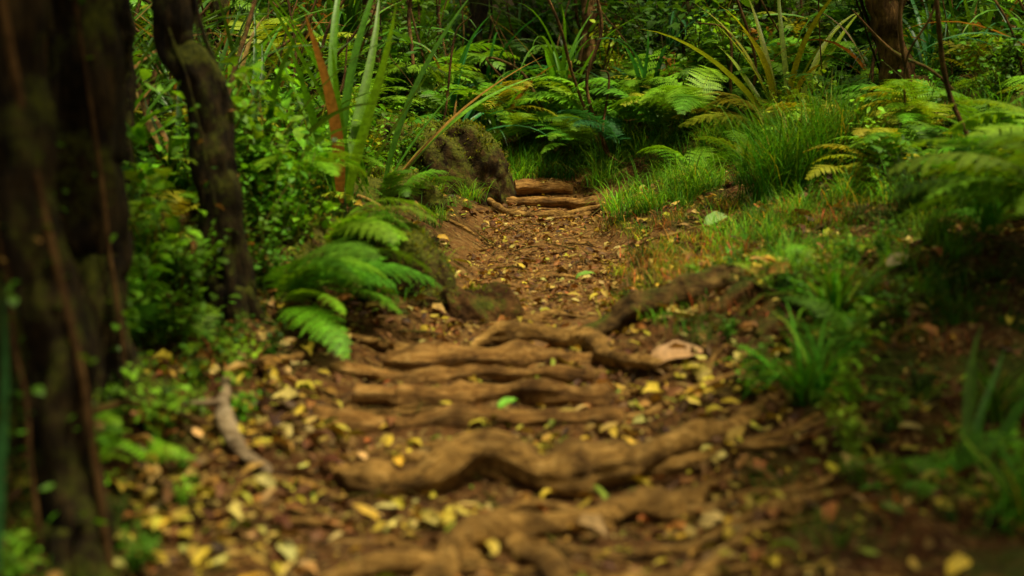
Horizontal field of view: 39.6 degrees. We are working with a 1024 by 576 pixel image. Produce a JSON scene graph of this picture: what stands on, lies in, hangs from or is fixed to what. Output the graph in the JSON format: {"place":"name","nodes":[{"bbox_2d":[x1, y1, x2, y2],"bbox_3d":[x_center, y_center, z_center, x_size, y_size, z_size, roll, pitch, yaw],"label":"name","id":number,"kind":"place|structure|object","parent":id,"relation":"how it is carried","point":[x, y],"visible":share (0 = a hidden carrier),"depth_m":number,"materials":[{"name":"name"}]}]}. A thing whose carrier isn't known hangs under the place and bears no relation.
{"place":"outdoors","nodes":[
{"label":"outdoors","id":0,"kind":"place"},
{"bbox_2d":[3,0,1023,575],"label":"ground","id":1,"kind":"structure","parent":0,"point":[925,540],"depth_m":5.31,"materials":[{"name":"brown soil"}]},
{"bbox_2d":[0,286,24,570],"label":"flax plant","id":2,"kind":"object","parent":1,"relation":"on","point":[5,394],"visible":1,"depth_m":3.69,"materials":[{"name":"green plant"}]},
{"bbox_2d":[0,0,99,456],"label":"tree","id":3,"kind":"object","parent":1,"relation":"on","point":[15,426],"visible":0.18,"depth_m":4.58,"materials":[{"name":"brown plant"}]},
{"bbox_2d":[0,0,124,575],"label":"tree","id":4,"kind":"object","parent":1,"relation":"on","point":[71,501],"visible":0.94,"depth_m":3.90,"materials":[{"name":"brown plant"}]},
{"bbox_2d":[45,0,192,426],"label":"tree","id":5,"kind":"object","parent":1,"relation":"on","point":[92,133],"visible":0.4,"depth_m":4.92,"materials":[{"name":"brown plant"}]},
{"bbox_2d":[114,0,148,215],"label":"tree","id":6,"kind":"object","parent":1,"relation":"on","point":[127,25],"visible":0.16,"depth_m":7.11,"materials":[{"name":"brown plant"}]},
{"bbox_2d":[126,251,155,328],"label":"leafy shrub","id":7,"kind":"object","parent":1,"relation":"on","point":[135,314],"visible":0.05,"depth_m":5.65,"materials":[{"name":"green plant"}]},
{"bbox_2d":[126,301,172,336],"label":"fern","id":8,"kind":"object","parent":1,"relation":"on","point":[140,309],"visible":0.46,"depth_m":5.83,"materials":[{"name":"green plant"}]},
{"bbox_2d":[94,398,216,428],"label":"fallen branch","id":9,"kind":"object","parent":1,"relation":"on","point":[112,404],"visible":0.64,"depth_m":4.88,"materials":[{"name":"brown plant"}]},
{"bbox_2d":[122,122,197,283],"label":"leafy shrub","id":10,"kind":"object","parent":1,"relation":"on","point":[137,134],"visible":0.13,"depth_m":6.32,"materials":[{"name":"green plant"}]},
{"bbox_2d":[119,352,202,439],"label":"leafy shrub","id":11,"kind":"object","parent":1,"relation":"on","point":[164,420],"visible":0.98,"depth_m":4.86,"materials":[{"name":"green plant"}]},
{"bbox_2d":[126,177,241,343],"bbox_3d":[-1.512,-0.117,6.038,0.573,0.701,0.632,-4,9,-25],"label":"leafy shrub","id":12,"kind":"object","parent":1,"relation":"on","point":[149,275],"visible":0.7,"depth_m":5.99,"materials":[{"name":"green plant"}]},
{"bbox_2d":[151,0,285,335],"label":"tree","id":13,"kind":"object","parent":1,"relation":"on","point":[189,63],"visible":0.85,"depth_m":6.21,"materials":[{"name":"brown plant"}]},
{"bbox_2d":[208,0,239,68],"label":"tree","id":14,"kind":"object","parent":1,"relation":"on","point":[224,4],"visible":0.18,"depth_m":12.88,"materials":[{"name":"brown plant"}]},
{"bbox_2d":[135,43,313,227],"bbox_3d":[-1.510,-0.783,7.470,0.898,0.989,0.870,0,8,0],"label":"leafy shrub","id":15,"kind":"object","parent":1,"relation":"on","point":[257,132],"visible":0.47,"depth_m":7.39,"materials":[{"name":"green plant"}]},
{"bbox_2d":[191,376,271,473],"bbox_3d":[-1.006,0.479,4.955,0.200,0.234,0.594,-4,9,-24],"label":"broken stick","id":16,"kind":"object","parent":1,"relation":"on","point":[227,426],"visible":0.97,"depth_m":4.88,"materials":[{"name":"brown wood"}]},
{"bbox_2d":[184,174,312,287],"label":"leafy shrub","id":17,"kind":"object","parent":1,"relation":"on","point":[276,261],"visible":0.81,"depth_m":6.74,"materials":[{"name":"green plant"}]},
{"bbox_2d":[133,22,416,185],"bbox_3d":[-1.406,-0.968,8.047,1.834,0.994,2.051,0,8,0],"label":"flax plant","id":18,"kind":"object","parent":1,"relation":"on","point":[270,115],"visible":0.23,"depth_m":7.59,"materials":[{"name":"green plant"}]},
{"bbox_2d":[248,139,383,179],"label":"fern","id":19,"kind":"object","parent":1,"relation":"on","point":[322,161],"visible":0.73,"depth_m":7.50,"materials":[{"name":"green plant"}]},
{"bbox_2d":[258,64,376,189],"bbox_3d":[-1.291,-1.015,9.077,0.879,0.821,0.790,0,8,0],"label":"leafy shrub","id":20,"kind":"object","parent":1,"relation":"on","point":[283,96],"visible":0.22,"depth_m":9.00,"materials":[{"name":"green plant"}]},
{"bbox_2d":[202,0,459,206],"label":"flax plant","id":21,"kind":"object","parent":1,"relation":"on","point":[346,178],"visible":0.72,"depth_m":8.48,"materials":[{"name":"green plant"}]},
{"bbox_2d":[265,99,398,135],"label":"fern","id":22,"kind":"object","parent":1,"relation":"on","point":[319,102],"visible":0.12,"depth_m":10.26,"materials":[{"name":"green plant"}]},
{"bbox_2d":[275,257,397,359],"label":"fern","id":23,"kind":"object","parent":1,"relation":"on","point":[298,283],"visible":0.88,"depth_m":6.11,"materials":[{"name":"green plant"}]},
{"bbox_2d":[262,235,441,314],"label":"fern","id":24,"kind":"object","parent":1,"relation":"on","point":[327,258],"visible":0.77,"depth_m":6.40,"materials":[{"name":"green plant"}]},
{"bbox_2d":[289,76,436,127],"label":"fern","id":25,"kind":"object","parent":1,"relation":"on","point":[357,89],"visible":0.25,"depth_m":11.65,"materials":[{"name":"green plant"}]},
{"bbox_2d":[281,212,457,308],"bbox_3d":[-0.804,0.002,7.423,1.054,0.784,0.920,0,8,0],"label":"mossy mound","id":26,"kind":"object","parent":1,"relation":"on","point":[420,245],"visible":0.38,"depth_m":7.18,"materials":[{"name":"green plant"}]},
{"bbox_2d":[323,197,438,249],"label":"fern","id":27,"kind":"object","parent":26,"relation":"on","point":[356,224],"visible":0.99,"depth_m":7.05,"materials":[{"name":"green plant"}]},
{"bbox_2d":[362,0,384,117],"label":"tree","id":28,"kind":"object","parent":1,"relation":"on","point":[369,35],"visible":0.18,"depth_m":13.77,"materials":[{"name":"brown plant"}]},
{"bbox_2d":[349,87,439,165],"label":"leafy shrub","id":29,"kind":"object","parent":1,"relation":"on","point":[405,148],"visible":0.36,"depth_m":10.66,"materials":[{"name":"green plant"}]},
{"bbox_2d":[371,113,419,158],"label":"leafy shrub","id":30,"kind":"object","parent":1,"relation":"on","point":[388,127],"visible":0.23,"depth_m":12.15,"materials":[{"name":"green plant"}]},
{"bbox_2d":[246,0,545,193],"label":"flax plant","id":31,"kind":"object","parent":1,"relation":"on","point":[437,134],"visible":0.63,"depth_m":9.64,"materials":[{"name":"green plant"}]},
{"bbox_2d":[314,325,485,349],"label":"exposed root","id":32,"kind":"object","parent":1,"relation":"on","point":[370,340],"visible":0.41,"depth_m":6.32,"materials":[{"name":"brown wood"}]},
{"bbox_2d":[354,163,446,212],"bbox_3d":[-1.023,-0.620,10.180,1.045,0.558,1.114,8,11,44],"label":"mossy mound","id":33,"kind":"object","parent":1,"relation":"on","point":[429,196],"visible":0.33,"depth_m":9.96,"materials":[{"name":"green plant"}]},
{"bbox_2d":[356,169,465,202],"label":"fern","id":34,"kind":"object","parent":1,"relation":"on","point":[393,177],"visible":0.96,"depth_m":8.83,"materials":[{"name":"green plant"}]},
{"bbox_2d":[374,62,480,87],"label":"fern","id":35,"kind":"object","parent":1,"relation":"on","point":[439,78],"visible":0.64,"depth_m":13.22,"materials":[{"name":"green plant"}]},
{"bbox_2d":[300,389,559,415],"bbox_3d":[-0.325,0.449,5.572,1.046,0.115,0.068,0,8,2],"label":"exposed root","id":36,"kind":"object","parent":1,"relation":"on","point":[412,412],"visible":0.33,"depth_m":5.57,"materials":[{"name":"brown wood"}]},
{"bbox_2d":[389,115,516,206],"bbox_3d":[-0.530,-0.982,12.252,1.144,1.029,0.992,0,8,0],"label":"mossy boulder","id":37,"kind":"object","parent":1,"relation":"on","point":[471,151],"visible":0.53,"depth_m":11.89,"materials":[{"name":"green stone"}]},
{"bbox_2d":[368,439,552,449],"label":"exposed root","id":38,"kind":"object","parent":1,"relation":"on","point":[430,445],"visible":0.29,"depth_m":5.19,"materials":[{"name":"brown wood"}]},
{"bbox_2d":[453,259,471,265],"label":"fallen leaf","id":39,"kind":"object","parent":1,"relation":"on","point":[461,260],"visible":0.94,"depth_m":8.67,"materials":[{"name":"brown plant"}]},
{"bbox_2d":[302,402,623,432],"bbox_3d":[-0.183,0.505,5.452,1.232,0.148,0.138,0,8,-3],"label":"log step","id":40,"kind":"object","parent":1,"relation":"on","point":[459,415],"visible":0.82,"depth_m":5.42,"materials":[{"name":"brown wood"}]},
{"bbox_2d":[330,361,595,383],"bbox_3d":[-0.206,0.366,5.975,1.117,0.114,0.120,0,8,3],"label":"tree root","id":41,"kind":"object","parent":1,"relation":"on","point":[565,374],"visible":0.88,"depth_m":5.96,"materials":[{"name":"brown wood"}]},
{"bbox_2d":[446,183,496,203],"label":"grass tuft","id":42,"kind":"object","parent":1,"relation":"on","point":[475,191],"visible":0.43,"depth_m":11.80,"materials":[{"name":"green plant"}]},
{"bbox_2d":[463,0,495,121],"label":"tree","id":43,"kind":"object","parent":1,"relation":"on","point":[478,13],"visible":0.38,"depth_m":15.89,"materials":[{"name":"brown plant"}]},
{"bbox_2d":[1,192,958,575],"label":"root network","id":44,"kind":"object","parent":1,"relation":"on","point":[315,522],"visible":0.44,"depth_m":4.85,"materials":[{"name":"brown wood"}]},
{"bbox_2d":[352,378,610,409],"bbox_3d":[-0.122,0.432,5.731,1.036,0.146,0.171,0,8,0],"label":"log step","id":45,"kind":"object","parent":1,"relation":"on","point":[536,391],"visible":0.87,"depth_m":5.68,"materials":[{"name":"brown wood"}]},
{"bbox_2d":[498,397,518,407],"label":"fallen leaf","id":46,"kind":"object","parent":45,"relation":"on","point":[504,401],"visible":0.94,"depth_m":5.57,"materials":[{"name":"green plant"}]},
{"bbox_2d":[443,280,526,324],"bbox_3d":[-0.188,0.175,7.364,0.525,0.455,0.599,0,8,0],"label":"earth mound","id":47,"kind":"object","parent":1,"relation":"on","point":[492,301],"visible":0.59,"depth_m":7.16,"materials":[{"name":"brown soil"}]},
{"bbox_2d":[384,339,599,370],"bbox_3d":[-0.083,0.315,6.250,0.957,0.177,0.187,-1,8,-5],"label":"tree root","id":48,"kind":"object","parent":1,"relation":"on","point":[518,353],"visible":0.65,"depth_m":6.19,"materials":[{"name":"brown wood"}]},
{"bbox_2d":[464,80,556,116],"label":"fern","id":49,"kind":"object","parent":1,"relation":"on","point":[502,94],"visible":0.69,"depth_m":13.39,"materials":[{"name":"green plant"}]},
{"bbox_2d":[0,0,1023,575],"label":"undergrowth shrubs","id":50,"kind":"object","parent":1,"relation":"on","point":[702,34],"visible":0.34,"depth_m":7.64,"materials":[{"name":"green plant"}]},
{"bbox_2d":[0,61,1023,575],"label":"grass","id":51,"kind":"structure","parent":1,"relation":"on","point":[686,183],"depth_m":8.10,"materials":[{"name":"green plant"}]},
{"bbox_2d":[1,22,1023,575],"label":"leaf litter","id":52,"kind":"object","parent":1,"relation":"on","point":[431,514],"visible":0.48,"depth_m":5.10,"materials":[{"name":"yellow plant"}]},
{"bbox_2d":[466,102,559,140],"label":"fern","id":53,"kind":"object","parent":1,"relation":"on","point":[515,129],"visible":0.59,"depth_m":14.22,"materials":[{"name":"green plant"}]},
{"bbox_2d":[5,127,1023,575],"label":"twigs","id":54,"kind":"object","parent":1,"relation":"on","point":[493,505],"visible":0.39,"depth_m":5.53,"materials":[{"name":"brown wood"}]},
{"bbox_2d":[9,0,1023,497],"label":"undergrowth ferns","id":55,"kind":"object","parent":1,"relation":"on","point":[655,112],"visible":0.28,"depth_m":12.65,"materials":[{"name":"green plant"}]},
{"bbox_2d":[514,0,539,47],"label":"tree","id":56,"kind":"object","parent":1,"relation":"on","point":[526,37],"visible":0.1,"depth_m":18.07,"materials":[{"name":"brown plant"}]},
{"bbox_2d":[248,380,830,503],"bbox_3d":[0.130,0.567,5.035,2.100,0.311,0.563,-2,8,-12],"label":"gnarled root","id":57,"kind":"object","parent":1,"relation":"on","point":[567,466],"visible":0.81,"depth_m":4.85,"materials":[{"name":"brown wood"}]},
{"bbox_2d":[514,178,572,195],"bbox_3d":[0.285,-0.903,12.723,0.530,0.156,0.152,-1,8,-8],"label":"log step","id":58,"kind":"object","parent":1,"relation":"on","point":[525,186],"visible":1,"depth_m":12.67,"materials":[{"name":"brown wood"}]},
{"bbox_2d":[487,197,605,217],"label":"exposed root","id":59,"kind":"object","parent":1,"relation":"on","point":[497,206],"visible":0.77,"depth_m":11.72,"materials":[{"name":"brown wood"}]},
{"bbox_2d":[506,196,599,208],"bbox_3d":[0.241,-0.720,12.117,1.008,0.146,0.163,2,8,11],"label":"log step","id":60,"kind":"object","parent":1,"relation":"on","point":[567,202],"visible":0.72,"depth_m":12.08,"materials":[{"name":"brown wood"}]},
{"bbox_2d":[470,320,676,371],"bbox_3d":[0.320,0.253,6.255,1.038,0.144,0.440,4,9,27],"label":"arching root","id":61,"kind":"object","parent":1,"relation":"on","point":[591,339],"visible":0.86,"depth_m":6.40,"materials":[{"name":"brown wood"}]},
{"bbox_2d":[651,340,703,364],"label":"fallen leaf","id":62,"kind":"object","parent":61,"relation":"on","point":[664,352],"visible":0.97,"depth_m":5.93,"materials":[{"name":"beige plant"}]},
{"bbox_2d":[516,114,630,145],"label":"fern","id":63,"kind":"object","parent":1,"relation":"on","point":[583,133],"visible":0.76,"depth_m":13.80,"materials":[{"name":"green plant"}]},
{"bbox_2d":[553,208,598,218],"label":"exposed root","id":64,"kind":"object","parent":1,"relation":"on","point":[587,213],"visible":0.62,"depth_m":11.61,"materials":[{"name":"brown wood"}]},
{"bbox_2d":[131,0,1023,187],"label":"strap leaf undergrowth","id":65,"kind":"object","parent":1,"relation":"on","point":[554,61],"visible":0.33,"depth_m":12.19,"materials":[{"name":"green plant"}]},
{"bbox_2d":[134,0,1023,212],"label":"tangled vines","id":66,"kind":"object","parent":1,"relation":"on","point":[944,79],"visible":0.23,"depth_m":12.49,"materials":[{"name":"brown plant"}]},
{"bbox_2d":[321,474,838,575],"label":"forked root","id":67,"kind":"object","parent":1,"relation":"on","point":[509,529],"visible":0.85,"depth_m":4.32,"materials":[{"name":"brown wood"}]},
{"bbox_2d":[482,538,498,553],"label":"fallen leaf","id":68,"kind":"object","parent":67,"relation":"on","point":[493,544],"visible":0.72,"depth_m":4.22,"materials":[{"name":"yellow plant"}]},
{"bbox_2d":[576,271,594,278],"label":"fallen leaf","id":69,"kind":"object","parent":1,"relation":"on","point":[583,273],"visible":1,"depth_m":8.39,"materials":[{"name":"green plant"}]},
{"bbox_2d":[539,109,633,145],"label":"fern","id":70,"kind":"object","parent":1,"relation":"on","point":[611,128],"visible":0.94,"depth_m":12.80,"materials":[{"name":"green plant"}]},
{"bbox_2d":[572,0,601,118],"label":"tree","id":71,"kind":"object","parent":1,"relation":"on","point":[584,54],"visible":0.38,"depth_m":15.20,"materials":[{"name":"brown plant"}]},
{"bbox_2d":[572,48,704,103],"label":"fern","id":72,"kind":"object","parent":1,"relation":"on","point":[633,86],"visible":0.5,"depth_m":13.62,"materials":[{"name":"green plant"}]},
{"bbox_2d":[609,65,725,114],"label":"fern","id":73,"kind":"object","parent":1,"relation":"on","point":[686,97],"visible":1,"depth_m":12.39,"materials":[{"name":"green plant"}]},
{"bbox_2d":[584,262,752,336],"bbox_3d":[0.749,0.062,6.620,0.942,0.351,0.194,-3,8,-19],"label":"mossy root","id":74,"kind":"object","parent":1,"relation":"on","point":[621,315],"visible":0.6,"depth_m":6.56,"materials":[{"name":"brown wood"}]},
{"bbox_2d":[624,370,744,420],"bbox_3d":[0.641,0.427,5.584,0.673,0.178,0.100,-2,8,-12],"label":"exposed root","id":75,"kind":"object","parent":1,"relation":"on","point":[650,412],"visible":0.62,"depth_m":5.56,"materials":[{"name":"brown wood"}]},
{"bbox_2d":[680,0,692,63],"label":"tree","id":76,"kind":"object","parent":1,"relation":"on","point":[688,6],"visible":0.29,"depth_m":15.11,"materials":[{"name":"brown plant"}]},
{"bbox_2d":[637,145,739,173],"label":"fern","id":77,"kind":"object","parent":1,"relation":"on","point":[668,150],"visible":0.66,"depth_m":11.68,"materials":[{"name":"green plant"}]},
{"bbox_2d":[611,515,817,575],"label":"exposed root","id":78,"kind":"object","parent":1,"relation":"on","point":[735,543],"visible":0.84,"depth_m":4.10,"materials":[{"name":"brown wood"}]},
{"bbox_2d":[704,211,726,224],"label":"fallen leaf","id":79,"kind":"object","parent":1,"relation":"on","point":[711,216],"visible":0.47,"depth_m":9.02,"materials":[{"name":"green plant"}]},
{"bbox_2d":[672,92,788,136],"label":"fern","id":80,"kind":"object","parent":1,"relation":"on","point":[725,100],"visible":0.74,"depth_m":11.94,"materials":[{"name":"green plant"}]},
{"bbox_2d":[694,130,773,156],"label":"fern","id":81,"kind":"object","parent":1,"relation":"on","point":[724,143],"visible":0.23,"depth_m":11.14,"materials":[{"name":"green plant"}]},
{"bbox_2d":[642,0,858,121],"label":"flax plant","id":82,"kind":"object","parent":1,"relation":"on","point":[763,55],"visible":0.78,"depth_m":12.27,"materials":[{"name":"green plant"}]},
{"bbox_2d":[738,0,764,45],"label":"tree","id":83,"kind":"object","parent":1,"relation":"on","point":[755,6],"visible":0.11,"depth_m":16.79,"materials":[{"name":"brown plant"}]},
{"bbox_2d":[625,484,891,556],"bbox_3d":[0.794,0.714,4.343,0.996,0.145,0.090,-4,9,-24],"label":"exposed root","id":84,"kind":"object","parent":1,"relation":"on","point":[716,534],"visible":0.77,"depth_m":4.26,"materials":[{"name":"brown wood"}]},
{"bbox_2d":[742,272,803,352],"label":"mossy root","id":85,"kind":"object","parent":1,"relation":"on","point":[766,326],"visible":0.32,"depth_m":5.96,"materials":[{"name":"brown wood"}]},
{"bbox_2d":[666,81,897,204],"bbox_3d":[1.803,-1.003,9.437,1.607,0.904,1.460,0,8,0],"label":"grass tuft","id":86,"kind":"object","parent":1,"relation":"on","point":[781,168],"visible":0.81,"depth_m":9.26,"materials":[{"name":"green plant"}]},
{"bbox_2d":[790,208,811,217],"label":"fallen leaf","id":87,"kind":"object","parent":1,"relation":"on","point":[802,212],"visible":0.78,"depth_m":8.06,"materials":[{"name":"brown plant"}]},
{"bbox_2d":[700,298,926,406],"bbox_3d":[1.065,0.280,5.232,0.666,0.371,0.696,-4,9,-27],"label":"grass tuft","id":88,"kind":"object","parent":1,"relation":"on","point":[807,382],"visible":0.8,"depth_m":5.27,"materials":[{"name":"green plant"}]},
{"bbox_2d":[735,53,913,175],"bbox_3d":[2.124,-1.160,9.584,1.427,0.862,1.464,0,8,0],"label":"grass tuft","id":89,"kind":"object","parent":1,"relation":"on","point":[843,113],"visible":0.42,"depth_m":9.46,"materials":[{"name":"green plant"}]},
{"bbox_2d":[772,318,882,397],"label":"grass tuft","id":90,"kind":"object","parent":1,"relation":"on","point":[831,359],"visible":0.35,"depth_m":5.43,"materials":[{"name":"green plant"}]},
{"bbox_2d":[740,240,931,335],"bbox_3d":[1.318,-0.015,5.933,0.796,0.424,0.835,0,8,0],"label":"grass tuft","id":91,"kind":"object","parent":1,"relation":"on","point":[830,290],"visible":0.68,"depth_m":5.84,"materials":[{"name":"green plant"}]},
{"bbox_2d":[841,453,858,473],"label":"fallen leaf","id":92,"kind":"object","parent":1,"relation":"on","point":[847,458],"visible":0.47,"depth_m":4.69,"materials":[{"name":"plant"}]},
{"bbox_2d":[855,0,935,96],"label":"tree","id":93,"kind":"object","parent":1,"relation":"on","point":[882,23],"visible":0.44,"depth_m":10.82,"materials":[{"name":"brown plant"}]},
{"bbox_2d":[886,252,914,265],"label":"fallen leaf","id":94,"kind":"object","parent":1,"relation":"on","point":[891,259],"visible":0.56,"depth_m":6.26,"materials":[{"name":"brown plant"}]},
{"bbox_2d":[867,79,1000,135],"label":"fern","id":95,"kind":"object","parent":1,"relation":"on","point":[906,116],"visible":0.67,"depth_m":9.26,"materials":[{"name":"green plant"}]},
{"bbox_2d":[859,149,1009,220],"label":"grass tuft","id":96,"kind":"object","parent":1,"relation":"on","point":[924,194],"visible":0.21,"depth_m":7.42,"materials":[{"name":"green plant"}]},
{"bbox_2d":[891,164,1014,249],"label":"grass tuft","id":97,"kind":"object","parent":1,"relation":"on","point":[989,218],"visible":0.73,"depth_m":6.40,"materials":[{"name":"green plant"}]},
{"bbox_2d":[886,130,1023,219],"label":"fern","id":98,"kind":"object","parent":1,"relation":"on","point":[971,185],"visible":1,"depth_m":5.82,"materials":[{"name":"green plant"}]},
{"bbox_2d":[910,353,1023,423],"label":"grass tuft","id":99,"kind":"object","parent":1,"relation":"on","point":[997,412],"visible":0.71,"depth_m":4.95,"materials":[{"name":"green plant"}]},
{"bbox_2d":[914,411,1023,534],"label":"grass tuft","id":100,"kind":"object","parent":1,"relation":"on","point":[1013,495],"visible":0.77,"depth_m":4.06,"materials":[{"name":"green plant"}]},
{"bbox_2d":[944,190,1017,221],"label":"fern","id":101,"kind":"object","parent":1,"relation":"on","point":[967,210],"visible":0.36,"depth_m":6.68,"materials":[{"name":"green plant"}]},
{"bbox_2d":[944,99,1023,141],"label":"fern","id":102,"kind":"object","parent":1,"relation":"on","point":[1015,124],"visible":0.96,"depth_m":7.51,"materials":[{"name":"green plant"}]},
{"bbox_2d":[960,325,1023,465],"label":"flax plant","id":103,"kind":"object","parent":1,"relation":"on","point":[1007,426],"visible":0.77,"depth_m":4.69,"materials":[{"name":"green plant"}]},
{"bbox_2d":[1000,76,1023,95],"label":"fern","id":104,"kind":"object","parent":1,"relation":"on","point":[1016,79],"visible":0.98,"depth_m":8.85,"materials":[{"name":"green plant"}]}
]}

